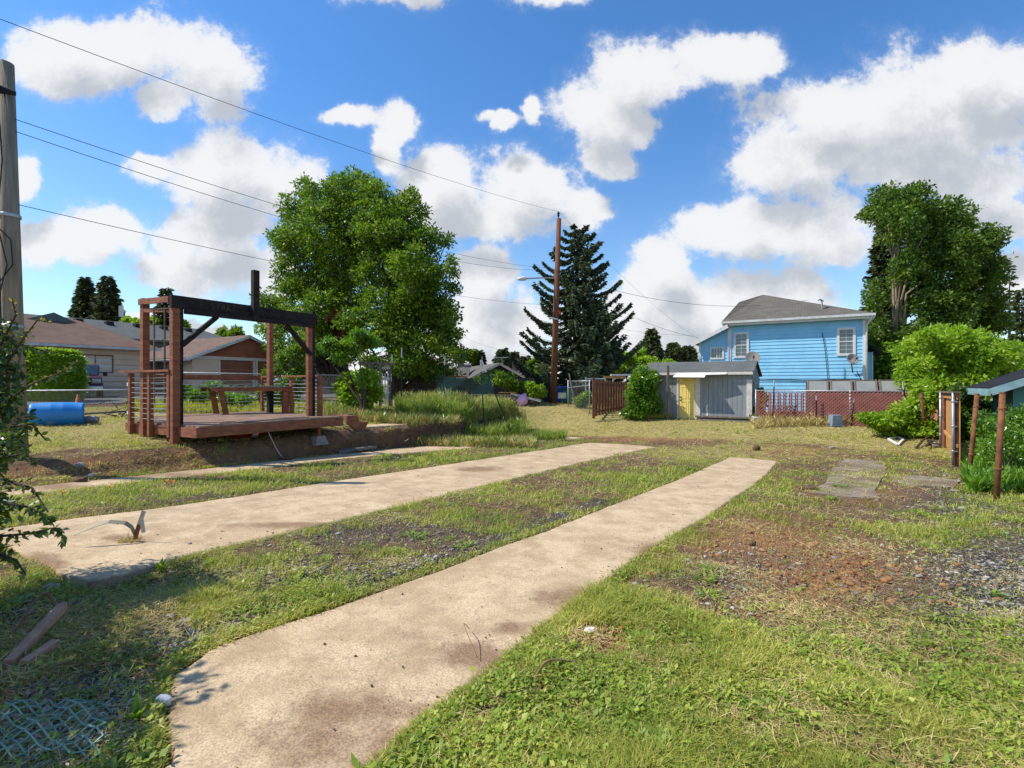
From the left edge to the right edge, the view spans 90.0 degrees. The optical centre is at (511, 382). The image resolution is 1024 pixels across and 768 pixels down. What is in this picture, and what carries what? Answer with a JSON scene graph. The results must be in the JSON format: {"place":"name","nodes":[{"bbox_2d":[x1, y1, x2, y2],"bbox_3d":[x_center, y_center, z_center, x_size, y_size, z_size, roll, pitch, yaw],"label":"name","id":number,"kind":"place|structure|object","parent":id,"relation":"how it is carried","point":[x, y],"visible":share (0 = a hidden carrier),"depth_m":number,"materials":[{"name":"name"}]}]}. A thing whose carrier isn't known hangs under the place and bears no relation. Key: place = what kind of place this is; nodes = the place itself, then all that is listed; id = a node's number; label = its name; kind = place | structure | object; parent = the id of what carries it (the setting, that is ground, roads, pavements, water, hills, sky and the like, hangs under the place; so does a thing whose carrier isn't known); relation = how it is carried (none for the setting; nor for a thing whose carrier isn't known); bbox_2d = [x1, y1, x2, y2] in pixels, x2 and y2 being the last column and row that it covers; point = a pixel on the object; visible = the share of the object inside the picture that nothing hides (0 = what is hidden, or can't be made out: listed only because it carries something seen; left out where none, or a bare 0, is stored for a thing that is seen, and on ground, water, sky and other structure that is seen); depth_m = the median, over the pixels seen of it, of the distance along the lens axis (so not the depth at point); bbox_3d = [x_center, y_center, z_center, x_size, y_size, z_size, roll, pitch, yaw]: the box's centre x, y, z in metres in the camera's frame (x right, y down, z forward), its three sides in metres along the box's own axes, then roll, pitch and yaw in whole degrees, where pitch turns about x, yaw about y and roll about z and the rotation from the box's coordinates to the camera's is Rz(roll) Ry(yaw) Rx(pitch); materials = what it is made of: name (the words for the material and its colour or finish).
{"place":"outdoors","nodes":[
{"label":"outdoors","id":0,"kind":"place"},
{"bbox_2d":[27,392,410,405],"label":"road","id":1,"kind":"structure","parent":0,"point":[86,400],"depth_m":20.60,"materials":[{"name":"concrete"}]},
{"bbox_2d":[82,365,106,397],"bbox_3d":[-20.741,-0.068,24.636,1.982,1.613,4.498,0,0,-38],"label":"pickup truck","id":2,"kind":"object","parent":1,"relation":"on","point":[95,381],"visible":0.36,"depth_m":23.80,"materials":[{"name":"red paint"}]},
{"bbox_2d":[1,437,580,497],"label":"concrete path","id":3,"kind":"structure","parent":0,"point":[197,472],"depth_m":9.94,"materials":[{"name":"concrete"}]},
{"bbox_2d":[335,445,376,453],"bbox_3d":[-4.061,1.717,13.256,0.280,0.090,1.157,0,0,37],"label":"wood plank","id":4,"kind":"object","parent":3,"relation":"on","point":[354,449],"visible":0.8,"depth_m":13.16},
{"bbox_2d":[0,443,654,591],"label":"concrete path","id":5,"kind":"structure","parent":0,"point":[212,522],"depth_m":5.78,"materials":[{"name":"concrete"}]},
{"bbox_2d":[74,510,149,542],"bbox_3d":[-3.592,1.329,4.705,0.589,0.327,0.293,0,0,-14],"label":"metal strap","id":6,"kind":"object","parent":5,"relation":"on","point":[136,531],"visible":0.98,"depth_m":4.69,"materials":[{"name":"metal"}]},
{"bbox_2d":[349,422,435,429],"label":"concrete path","id":7,"kind":"structure","parent":0,"point":[370,426],"depth_m":14.96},
{"bbox_2d":[165,457,776,767],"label":"concrete path","id":8,"kind":"structure","parent":0,"point":[260,689],"depth_m":2.79,"materials":[{"name":"concrete"}]},
{"bbox_2d":[0,384,1023,767],"bbox_3d":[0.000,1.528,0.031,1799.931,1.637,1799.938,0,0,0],"label":"ground","id":9,"kind":"structure","parent":0,"point":[390,438],"depth_m":6.75,"materials":[{"name":"soil"}]},
{"bbox_2d":[0,59,28,460],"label":"utility pole","id":10,"kind":"object","parent":9,"relation":"on","point":[11,283],"visible":0.75,"depth_m":8.12,"materials":[{"name":"grey wood"}]},
{"bbox_2d":[4,592,56,643],"bbox_3d":[-2.779,1.331,2.919,0.144,0.118,0.414,0,0,-6],"label":"root","id":11,"kind":"object","parent":9,"relation":"on","point":[51,596],"visible":0.87,"depth_m":3.02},
{"bbox_2d":[4,602,67,664],"bbox_3d":[-2.550,1.343,2.758,0.045,0.111,0.525,0,0,-19],"label":"wooden stake","id":12,"kind":"object","parent":9,"relation":"on","point":[45,624],"visible":0.89,"depth_m":2.72,"materials":[{"name":"brown wood"}]},
{"bbox_2d":[19,639,59,663],"bbox_3d":[-2.387,1.366,2.593,0.047,0.052,0.177,0,0,0],"label":"wooden stake","id":13,"kind":"object","parent":9,"relation":"on","point":[45,648],"visible":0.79,"depth_m":2.59,"materials":[{"name":"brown wood"}]},
{"bbox_2d":[0,298,82,581],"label":"holly shrub","id":14,"kind":"object","parent":9,"relation":"on","point":[10,342],"visible":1,"depth_m":3.32,"materials":[{"name":"green plant"}]},
{"bbox_2d":[28,402,84,425],"bbox_3d":[-11.188,0.780,12.606,1.020,0.606,0.606,0,0,-38],"label":"barrel","id":15,"kind":"object","parent":9,"relation":"on","point":[61,413],"visible":0.83,"depth_m":12.43,"materials":[{"name":"blue plastic"}]},
{"bbox_2d":[25,346,91,401],"bbox_3d":[-18.279,-0.189,19.916,2.292,2.477,2.251,0,0,0],"label":"hedge","id":16,"kind":"object","parent":9,"relation":"on","point":[47,364],"visible":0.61,"depth_m":19.47,"materials":[{"name":"green plant"}]},
{"bbox_2d":[0,668,161,767],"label":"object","id":17,"kind":"object","parent":9,"relation":"on","point":[16,715],"visible":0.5,"depth_m":2.04,"materials":[{"name":"plant"}]},
{"bbox_2d":[0,698,113,760],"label":"netting","id":18,"kind":"object","parent":17,"relation":"on","point":[53,727],"visible":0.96,"depth_m":2.01,"materials":[{"name":"metal"}]},
{"bbox_2d":[67,276,96,318],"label":"conifer","id":19,"kind":"object","parent":9,"relation":"on","point":[85,289],"visible":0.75,"depth_m":74.15,"materials":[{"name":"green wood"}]},
{"bbox_2d":[0,638,171,667],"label":"root","id":20,"kind":"object","parent":9,"relation":"on","point":[120,661],"visible":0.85,"depth_m":2.52,"materials":[{"name":"wood"}]},
{"bbox_2d":[24,312,162,395],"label":"house","id":21,"kind":"structure","parent":9,"relation":"on","point":[112,354],"depth_m":27.80,"materials":[{"name":"beige"}]},
{"bbox_2d":[81,354,113,372],"bbox_3d":[-22.168,-1.025,27.234,0.070,0.970,1.620,0,0,31],"label":"window","id":22,"kind":"structure","parent":21,"relation":"in","point":[89,359],"depth_m":27.51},
{"bbox_2d":[85,275,125,321],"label":"conifer","id":23,"kind":"object","parent":9,"relation":"on","point":[107,300],"visible":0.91,"depth_m":74.17,"materials":[{"name":"plant"}]},
{"bbox_2d":[24,314,221,347],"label":"roof","id":24,"kind":"structure","parent":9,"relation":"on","point":[129,330],"depth_m":41.39,"materials":[{"name":"grey"}]},
{"bbox_2d":[118,691,145,720],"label":"leafy weed","id":25,"kind":"object","parent":9,"relation":"on","point":[136,700],"visible":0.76,"depth_m":2.14,"materials":[{"name":"green plant"}]},
{"bbox_2d":[27,389,277,411],"bbox_3d":[-12.008,0.705,18.425,0.077,1.050,9.033,0,0,31],"label":"chain link fence","id":26,"kind":"object","parent":9,"relation":"on","point":[104,390],"visible":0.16,"depth_m":16.23,"materials":[{"name":"metal"}]},
{"bbox_2d":[118,316,191,327],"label":"broadleaf tree","id":27,"kind":"object","parent":9,"relation":"on","point":[129,319],"visible":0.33,"depth_m":59.66,"materials":[{"name":"green plant"}]},
{"bbox_2d":[150,287,184,326],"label":"conifer","id":28,"kind":"object","parent":9,"relation":"on","point":[166,292],"visible":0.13,"depth_m":59.49,"materials":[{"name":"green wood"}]},
{"bbox_2d":[183,380,255,405],"bbox_3d":[-10.032,0.401,17.452,2.892,1.097,1.430,0,0,0],"label":"rose bush","id":29,"kind":"object","parent":9,"relation":"on","point":[199,397],"visible":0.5,"depth_m":17.22,"materials":[{"name":"green plant"}]},
{"bbox_2d":[150,335,299,394],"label":"garage","id":30,"kind":"structure","parent":9,"relation":"on","point":[239,354],"depth_m":31.60,"materials":[{"name":"beige"}]},
{"bbox_2d":[221,360,252,393],"bbox_3d":[-17.134,-0.300,31.863,0.080,2.200,2.100,0,0,31],"label":"garage door","id":31,"kind":"structure","parent":30,"relation":"in","point":[231,366],"depth_m":31.88,"materials":[{"name":"wood"}]},
{"bbox_2d":[214,324,245,336],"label":"broadleaf tree","id":32,"kind":"object","parent":9,"relation":"on","point":[235,330],"visible":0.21,"depth_m":60.90,"materials":[{"name":"green plant"}]},
{"bbox_2d":[119,270,342,444],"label":"deck","id":33,"kind":"structure","parent":9,"relation":"on","point":[174,424],"depth_m":10.92,"materials":[{"name":"brown wood"}]},
{"bbox_2d":[198,386,291,413],"bbox_3d":[-7.154,0.471,13.882,2.226,0.741,0.610,0,0,-19],"label":"bench","id":34,"kind":"object","parent":33,"relation":"on","point":[285,398],"visible":0.94,"depth_m":13.73,"materials":[{"name":"brown wood"}]},
{"bbox_2d":[125,395,342,413],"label":"grass","id":35,"kind":"structure","parent":9,"relation":"on","point":[204,408],"depth_m":16.51,"materials":[{"name":"plant"}]},
{"bbox_2d":[249,331,316,406],"bbox_3d":[-7.803,-0.348,17.610,2.346,2.931,1.546,0,0,25],"label":"sapling","id":36,"kind":"object","parent":9,"relation":"on","point":[296,352],"visible":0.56,"depth_m":17.43,"materials":[{"name":"green plant"}]},
{"bbox_2d":[183,372,416,401],"bbox_3d":[-9.415,0.369,25.927,0.076,1.638,14.032,0,0,31],"label":"chain link fence","id":37,"kind":"object","parent":9,"relation":"on","point":[199,373],"visible":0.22,"depth_m":22.50,"materials":[{"name":"metal"}]},
{"bbox_2d":[311,427,328,445],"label":"pier block","id":38,"kind":"structure","parent":9,"relation":"on","point":[318,439],"depth_m":12.38,"materials":[{"name":"concrete"}]},
{"bbox_2d":[249,164,398,392],"bbox_3d":[-12.852,-6.742,33.925,11.158,16.100,8.528,0,0,0],"label":"broadleaf tree","id":39,"kind":"object","parent":9,"relation":"on","point":[308,288],"visible":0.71,"depth_m":32.44,"materials":[{"name":"green plant"}]},
{"bbox_2d":[325,309,370,371],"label":"plum tree","id":40,"kind":"object","parent":9,"relation":"on","point":[338,332],"visible":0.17,"depth_m":30.23,"materials":[{"name":"purple plant"}]},
{"bbox_2d":[332,415,367,429],"bbox_3d":[-4.442,1.100,14.006,0.660,0.460,0.750,0,0,31],"label":"wooden step","id":41,"kind":"object","parent":9,"relation":"on","point":[353,422],"visible":0.86,"depth_m":13.76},
{"bbox_2d":[315,326,385,410],"bbox_3d":[-5.536,-0.362,17.147,2.698,3.095,1.746,0,0,0],"label":"peach tree","id":42,"kind":"object","parent":9,"relation":"on","point":[344,350],"visible":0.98,"depth_m":16.76,"materials":[{"name":"green plant"}]},
{"bbox_2d":[331,366,385,409],"bbox_3d":[-5.314,0.303,17.567,2.173,1.764,1.548,0,0,25],"label":"grape vine","id":43,"kind":"object","parent":9,"relation":"on","point":[375,388],"visible":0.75,"depth_m":17.15,"materials":[{"name":"green plant"}]},
{"bbox_2d":[359,360,393,405],"bbox_3d":[-5.430,0.017,20.550,1.656,1.891,1.315,0,0,0],"label":"garden arbor","id":44,"kind":"object","parent":9,"relation":"on","point":[371,365],"visible":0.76,"depth_m":20.27,"materials":[{"name":"grey wood"}]},
{"bbox_2d":[12,447,758,767],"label":"crumbs","id":45,"kind":"object","parent":9,"relation":"on","point":[371,685],"visible":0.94,"depth_m":4.94,"materials":[{"name":"soil"}]},
{"bbox_2d":[330,183,472,396],"bbox_3d":[-6.517,-5.719,31.168,8.691,14.153,8.575,0,0,0],"label":"broadleaf tree","id":46,"kind":"object","parent":9,"relation":"on","point":[406,319],"visible":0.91,"depth_m":29.52,"materials":[{"name":"green plant"}]},
{"bbox_2d":[295,401,537,447],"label":"dry grass","id":47,"kind":"structure","parent":9,"relation":"on","point":[373,417],"depth_m":15.90,"materials":[{"name":"plant"}]},
{"bbox_2d":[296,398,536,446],"bbox_3d":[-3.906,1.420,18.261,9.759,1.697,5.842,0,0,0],"label":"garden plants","id":48,"kind":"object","parent":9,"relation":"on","point":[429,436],"visible":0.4,"depth_m":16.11,"materials":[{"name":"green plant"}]},
{"bbox_2d":[393,387,533,437],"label":"tall weeds","id":49,"kind":"object","parent":9,"relation":"on","point":[431,404],"visible":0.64,"depth_m":18.13,"materials":[{"name":"plant"}]},
{"bbox_2d":[413,374,533,403],"bbox_3d":[-2.291,0.463,30.374,7.458,1.974,1.003,0,0,14],"label":"board fence","id":50,"kind":"object","parent":9,"relation":"on","point":[426,387],"visible":0.32,"depth_m":30.11,"materials":[{"name":"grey wood"}]},
{"bbox_2d":[454,343,524,383],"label":"house","id":51,"kind":"structure","parent":9,"relation":"on","point":[470,371],"depth_m":46.65,"materials":[{"name":"grey"}]},
{"bbox_2d":[481,360,509,430],"bbox_3d":[-0.459,0.717,18.017,1.260,3.064,0.047,0,0,0],"label":"steel post","id":52,"kind":"object","parent":9,"relation":"on","point":[495,394],"visible":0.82,"depth_m":17.99,"materials":[{"name":"metal"}]},
{"bbox_2d":[436,374,492,396],"bbox_3d":[-1.729,0.079,18.460,2.469,0.870,0.279,0,0,23],"label":"garden netting","id":53,"kind":"object","parent":52,"relation":"attached to","point":[464,386],"visible":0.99,"depth_m":18.42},
{"bbox_2d":[473,367,524,398],"bbox_3d":[-0.790,0.152,27.554,3.027,2.094,1.884,0,0,21],"label":"garden bush","id":54,"kind":"object","parent":9,"relation":"on","point":[510,384],"visible":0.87,"depth_m":27.19,"materials":[{"name":"green plant"}]},
{"bbox_2d":[491,347,511,368],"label":"conifer","id":55,"kind":"object","parent":9,"relation":"on","point":[507,362],"visible":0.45,"depth_m":69.36,"materials":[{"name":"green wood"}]},
{"bbox_2d":[0,424,1022,766],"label":"dirt clods","id":56,"kind":"object","parent":9,"relation":"on","point":[142,674],"visible":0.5,"depth_m":3.74,"materials":[{"name":"soil"}]},
{"bbox_2d":[0,401,1023,767],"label":"grass","id":57,"kind":"structure","parent":9,"relation":"on","point":[648,753],"depth_m":3.09,"materials":[{"name":"plant"}]},
{"bbox_2d":[0,424,1023,767],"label":"weeds","id":58,"kind":"object","parent":9,"relation":"on","point":[510,698],"visible":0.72,"depth_m":2.40,"materials":[{"name":"green plant"}]},
{"bbox_2d":[0,400,1023,767],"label":"straw","id":59,"kind":"object","parent":9,"relation":"on","point":[160,608],"visible":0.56,"depth_m":2.89,"materials":[{"name":"plant"}]},
{"bbox_2d":[0,453,1023,767],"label":"weed clumps","id":60,"kind":"object","parent":9,"relation":"on","point":[354,759],"visible":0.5,"depth_m":2.89,"materials":[{"name":"green plant"}]},
{"bbox_2d":[520,380,547,405],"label":"garden bush","id":61,"kind":"object","parent":9,"relation":"on","point":[532,389],"visible":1,"depth_m":27.23,"materials":[{"name":"green plant"}]},
{"bbox_2d":[494,659,575,708],"bbox_3d":[0.106,1.408,2.426,0.085,0.052,0.562,0,0,44],"label":"twig","id":62,"kind":"object","parent":9,"relation":"on","point":[536,675],"visible":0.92,"depth_m":2.48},
{"bbox_2d":[517,211,561,403],"bbox_3d":[1.550,-4.100,28.931,2.499,11.248,0.538,0,0,0],"label":"utility pole","id":63,"kind":"object","parent":9,"relation":"on","point":[554,368],"visible":0.98,"depth_m":28.86,"materials":[{"name":"brown wood"}]},
{"bbox_2d":[15,131,524,269],"bbox_3d":[-2.789,-5.220,18.601,0.011,2.378,23.261,0,0,27],"label":"power line","id":64,"kind":"object","parent":63,"relation":"attached to","point":[219,198],"visible":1,"depth_m":10.85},
{"bbox_2d":[0,19,557,211],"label":"power line","id":65,"kind":"object","parent":63,"relation":"attached to","point":[230,104],"visible":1,"depth_m":11.68,"materials":[{"name":"rubber"}]},
{"bbox_2d":[15,119,543,267],"bbox_3d":[-2.792,-5.366,18.601,0.011,2.268,23.264,0,0,27],"label":"power line","id":66,"kind":"object","parent":63,"relation":"attached to","point":[227,189],"visible":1,"depth_m":11.04,"materials":[{"name":"rubber"}]},
{"bbox_2d":[18,204,542,304],"bbox_3d":[-2.754,-3.638,18.601,0.011,1.555,23.256,0,0,27],"label":"power line","id":67,"kind":"object","parent":63,"relation":"attached to","point":[230,252],"visible":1,"depth_m":11.09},
{"bbox_2d":[528,427,567,440],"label":"tall weeds","id":68,"kind":"object","parent":9,"relation":"on","point":[544,434],"visible":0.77,"depth_m":19.27,"materials":[{"name":"plant"}]},
{"bbox_2d":[508,223,646,403],"bbox_3d":[4.143,-4.292,32.825,8.878,11.755,7.825,0,0,0],"label":"spruce tree","id":69,"kind":"object","parent":9,"relation":"on","point":[575,299],"visible":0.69,"depth_m":32.13,"materials":[{"name":"green plant"}]},
{"bbox_2d":[567,373,590,413],"bbox_3d":[3.433,0.591,26.139,0.197,2.198,2.057,0,0,-30],"label":"wire enclosure","id":70,"kind":"object","parent":9,"relation":"on","point":[572,389],"visible":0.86,"depth_m":26.18,"materials":[{"name":"metal"}]},
{"bbox_2d":[565,298,627,395],"bbox_3d":[5.248,-1.962,31.472,3.577,6.624,3.742,0,0,-35],"label":"spruce tree","id":71,"kind":"object","parent":9,"relation":"on","point":[598,311],"visible":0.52,"depth_m":31.00,"materials":[{"name":"green plant"}]},
{"bbox_2d":[572,390,621,410],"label":"garden bush","id":72,"kind":"object","parent":9,"relation":"on","point":[583,396],"visible":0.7,"depth_m":26.93,"materials":[{"name":"green plant"}]},
{"bbox_2d":[592,378,628,417],"bbox_3d":[5.135,0.707,26.252,0.164,1.913,5.375,0,0,30],"label":"picket fence","id":73,"kind":"object","parent":9,"relation":"on","point":[600,396],"visible":0.73,"depth_m":25.30,"materials":[{"name":"brown wood"}]},
{"bbox_2d":[615,345,658,379],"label":"broadleaf tree","id":74,"kind":"object","parent":9,"relation":"on","point":[641,356],"visible":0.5,"depth_m":41.10,"materials":[{"name":"green plant"}]},
{"bbox_2d":[618,364,665,419],"bbox_3d":[6.224,0.475,24.227,2.377,2.738,2.164,0,0,0],"label":"ivy bush","id":75,"kind":"object","parent":9,"relation":"on","point":[642,398],"visible":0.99,"depth_m":23.68,"materials":[{"name":"green plant"}]},
{"bbox_2d":[642,327,667,361],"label":"conifer","id":76,"kind":"object","parent":9,"relation":"on","point":[653,345],"visible":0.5,"depth_m":59.37,"materials":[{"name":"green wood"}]},
{"bbox_2d":[664,342,688,361],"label":"conifer","id":77,"kind":"object","parent":9,"relation":"on","point":[673,352],"visible":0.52,"depth_m":61.26,"materials":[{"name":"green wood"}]},
{"bbox_2d":[680,344,698,361],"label":"conifer","id":78,"kind":"object","parent":9,"relation":"on","point":[690,353],"visible":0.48,"depth_m":61.34,"materials":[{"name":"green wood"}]},
{"bbox_2d":[646,360,761,421],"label":"shed","id":79,"kind":"structure","parent":9,"relation":"on","point":[714,390],"depth_m":23.32,"materials":[{"name":"grey"}]},
{"bbox_2d":[679,377,694,418],"bbox_3d":[8.113,0.660,23.752,0.700,2.000,0.110,0,0,31],"label":"door","id":80,"kind":"structure","parent":79,"relation":"in","point":[686,385],"depth_m":23.74,"materials":[{"name":"yellow paint"}]},
{"bbox_2d":[690,295,880,411],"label":"house","id":81,"kind":"structure","parent":9,"relation":"on","point":[795,344],"depth_m":29.92,"materials":[{"name":"blue"}]},
{"bbox_2d":[710,347,723,359],"bbox_3d":[12.775,-1.860,31.916,0.820,0.780,0.070,0,0,31],"label":"window","id":82,"kind":"structure","parent":81,"relation":"in","point":[715,352],"depth_m":31.90,"materials":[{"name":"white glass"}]},
{"bbox_2d":[733,332,748,357],"bbox_3d":[13.970,-2.305,31.206,0.860,1.570,0.070,0,0,31],"label":"window","id":83,"kind":"structure","parent":81,"relation":"in","point":[741,339],"depth_m":31.20,"materials":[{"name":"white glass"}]},
{"bbox_2d":[837,327,855,355],"bbox_3d":[18.579,-2.305,28.470,0.880,1.570,0.070,0,0,31],"label":"window","id":84,"kind":"structure","parent":81,"relation":"in","point":[846,336],"depth_m":28.46,"materials":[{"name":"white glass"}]},
{"bbox_2d":[749,412,862,427],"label":"dry grass","id":85,"kind":"structure","parent":9,"relation":"on","point":[767,421],"depth_m":20.25,"materials":[{"name":"plant"}]},
{"bbox_2d":[826,415,844,426],"bbox_3d":[12.625,1.467,20.000,0.520,0.440,0.400,0,0,0],"label":"plastic tub","id":86,"kind":"object","parent":9,"relation":"on","point":[835,420],"visible":1,"depth_m":19.85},
{"bbox_2d":[755,389,937,426],"bbox_3d":[13.246,1.085,20.081,6.736,1.630,0.079,0,0,31],"label":"slatted chain link fence","id":87,"kind":"object","parent":9,"relation":"on","point":[839,403],"visible":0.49,"depth_m":20.32,"materials":[{"name":"plastic"}]},
{"bbox_2d":[805,379,906,415],"bbox_3d":[14.733,0.851,22.071,3.600,1.998,0.720,0,0,31],"label":"grey wooden fence","id":88,"kind":"object","parent":9,"relation":"on","point":[866,385],"visible":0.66,"depth_m":22.13,"materials":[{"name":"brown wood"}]},
{"bbox_2d":[858,223,910,379],"bbox_3d":[27.681,-5.419,38.090,3.947,14.338,4.373,0,0,-36],"label":"cedar tree","id":89,"kind":"object","parent":9,"relation":"on","point":[877,268],"visible":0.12,"depth_m":37.80,"materials":[{"name":"green plant"}]},
{"bbox_2d":[873,341,908,395],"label":"cedar tree","id":90,"kind":"object","parent":9,"relation":"on","point":[882,367],"visible":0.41,"depth_m":32.79,"materials":[{"name":"green plant"}]},
{"bbox_2d":[852,376,940,438],"bbox_3d":[13.757,0.841,17.697,3.744,2.214,2.260,0,0,-31],"label":"laurel bush","id":91,"kind":"object","parent":9,"relation":"on","point":[905,419],"visible":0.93,"depth_m":17.15,"materials":[{"name":"green plant"}]},
{"bbox_2d":[854,179,1021,367],"bbox_3d":[28.709,-5.985,34.123,12.080,15.560,8.227,0,0,0],"label":"maple tree","id":92,"kind":"object","parent":9,"relation":"on","point":[963,253],"visible":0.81,"depth_m":32.46,"materials":[{"name":"green plant"}]},
{"bbox_2d":[930,391,959,466],"bbox_3d":[13.347,1.288,15.897,0.185,2.135,6.951,0,0,35],"label":"cedar fence","id":93,"kind":"object","parent":9,"relation":"on","point":[947,417],"visible":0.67,"depth_m":14.57,"materials":[{"name":"brown wood"}]},
{"bbox_2d":[886,321,1023,398],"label":"laurel bush","id":94,"kind":"object","parent":9,"relation":"on","point":[940,356],"visible":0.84,"depth_m":20.01,"materials":[{"name":"green plant"}]},
{"bbox_2d":[947,381,992,441],"bbox_3d":[14.883,1.048,16.317,1.624,2.233,1.931,0,0,37],"label":"green shrub","id":95,"kind":"object","parent":9,"relation":"on","point":[966,405],"visible":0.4,"depth_m":16.05,"materials":[{"name":"green plant"}]},
{"bbox_2d":[968,393,980,465],"bbox_3d":[9.367,1.180,10.400,0.288,1.934,0.097,0,0,0],"label":"rusty post","id":96,"kind":"object","parent":9,"relation":"on","point":[976,406],"visible":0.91,"depth_m":10.37,"materials":[{"name":"metal"}]},
{"bbox_2d":[959,448,1023,493],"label":"tall weeds","id":97,"kind":"object","parent":9,"relation":"on","point":[978,476],"visible":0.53,"depth_m":8.92,"materials":[{"name":"green plant"}]},
{"bbox_2d":[966,403,1023,470],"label":"green shrub","id":98,"kind":"object","parent":9,"relation":"on","point":[1013,442],"visible":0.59,"depth_m":10.15,"materials":[{"name":"green plant"}]},
{"bbox_2d":[966,369,1023,419],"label":"outbuilding","id":99,"kind":"structure","parent":9,"relation":"on","point":[1011,385],"depth_m":14.28,"materials":[{"name":"teal"}]},
{"bbox_2d":[993,392,1007,501],"bbox_3d":[7.630,1.080,8.000,0.225,1.877,0.099,0,0,0],"label":"rusty post","id":100,"kind":"object","parent":9,"relation":"on","point":[998,468],"visible":0.98,"depth_m":7.97,"materials":[{"name":"metal"}]},
{"bbox_2d":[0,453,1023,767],"bbox_3d":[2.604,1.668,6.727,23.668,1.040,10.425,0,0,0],"label":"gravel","id":101,"kind":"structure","parent":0,"point":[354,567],"depth_m":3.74,"materials":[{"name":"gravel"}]},
{"bbox_2d":[0,0,1023,383],"label":"sky","id":102,"kind":"structure","parent":0,"point":[722,154],"materials":[{"name":"blue"}]},
{"bbox_2d":[805,458,885,500],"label":"concrete path","id":103,"kind":"structure","parent":0,"point":[870,466],"depth_m":9.93,"materials":[{"name":"concrete"}]},
{"bbox_2d":[890,474,958,487],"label":"concrete path","id":104,"kind":"structure","parent":0,"point":[935,482],"depth_m":10.10,"materials":[{"name":"concrete"}]},
{"bbox_2d":[1006,288,1023,343],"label":"fir tree","id":105,"kind":"object","parent":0,"point":[1019,329],"visible":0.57,"depth_m":41.96,"materials":[{"name":"green plant"}]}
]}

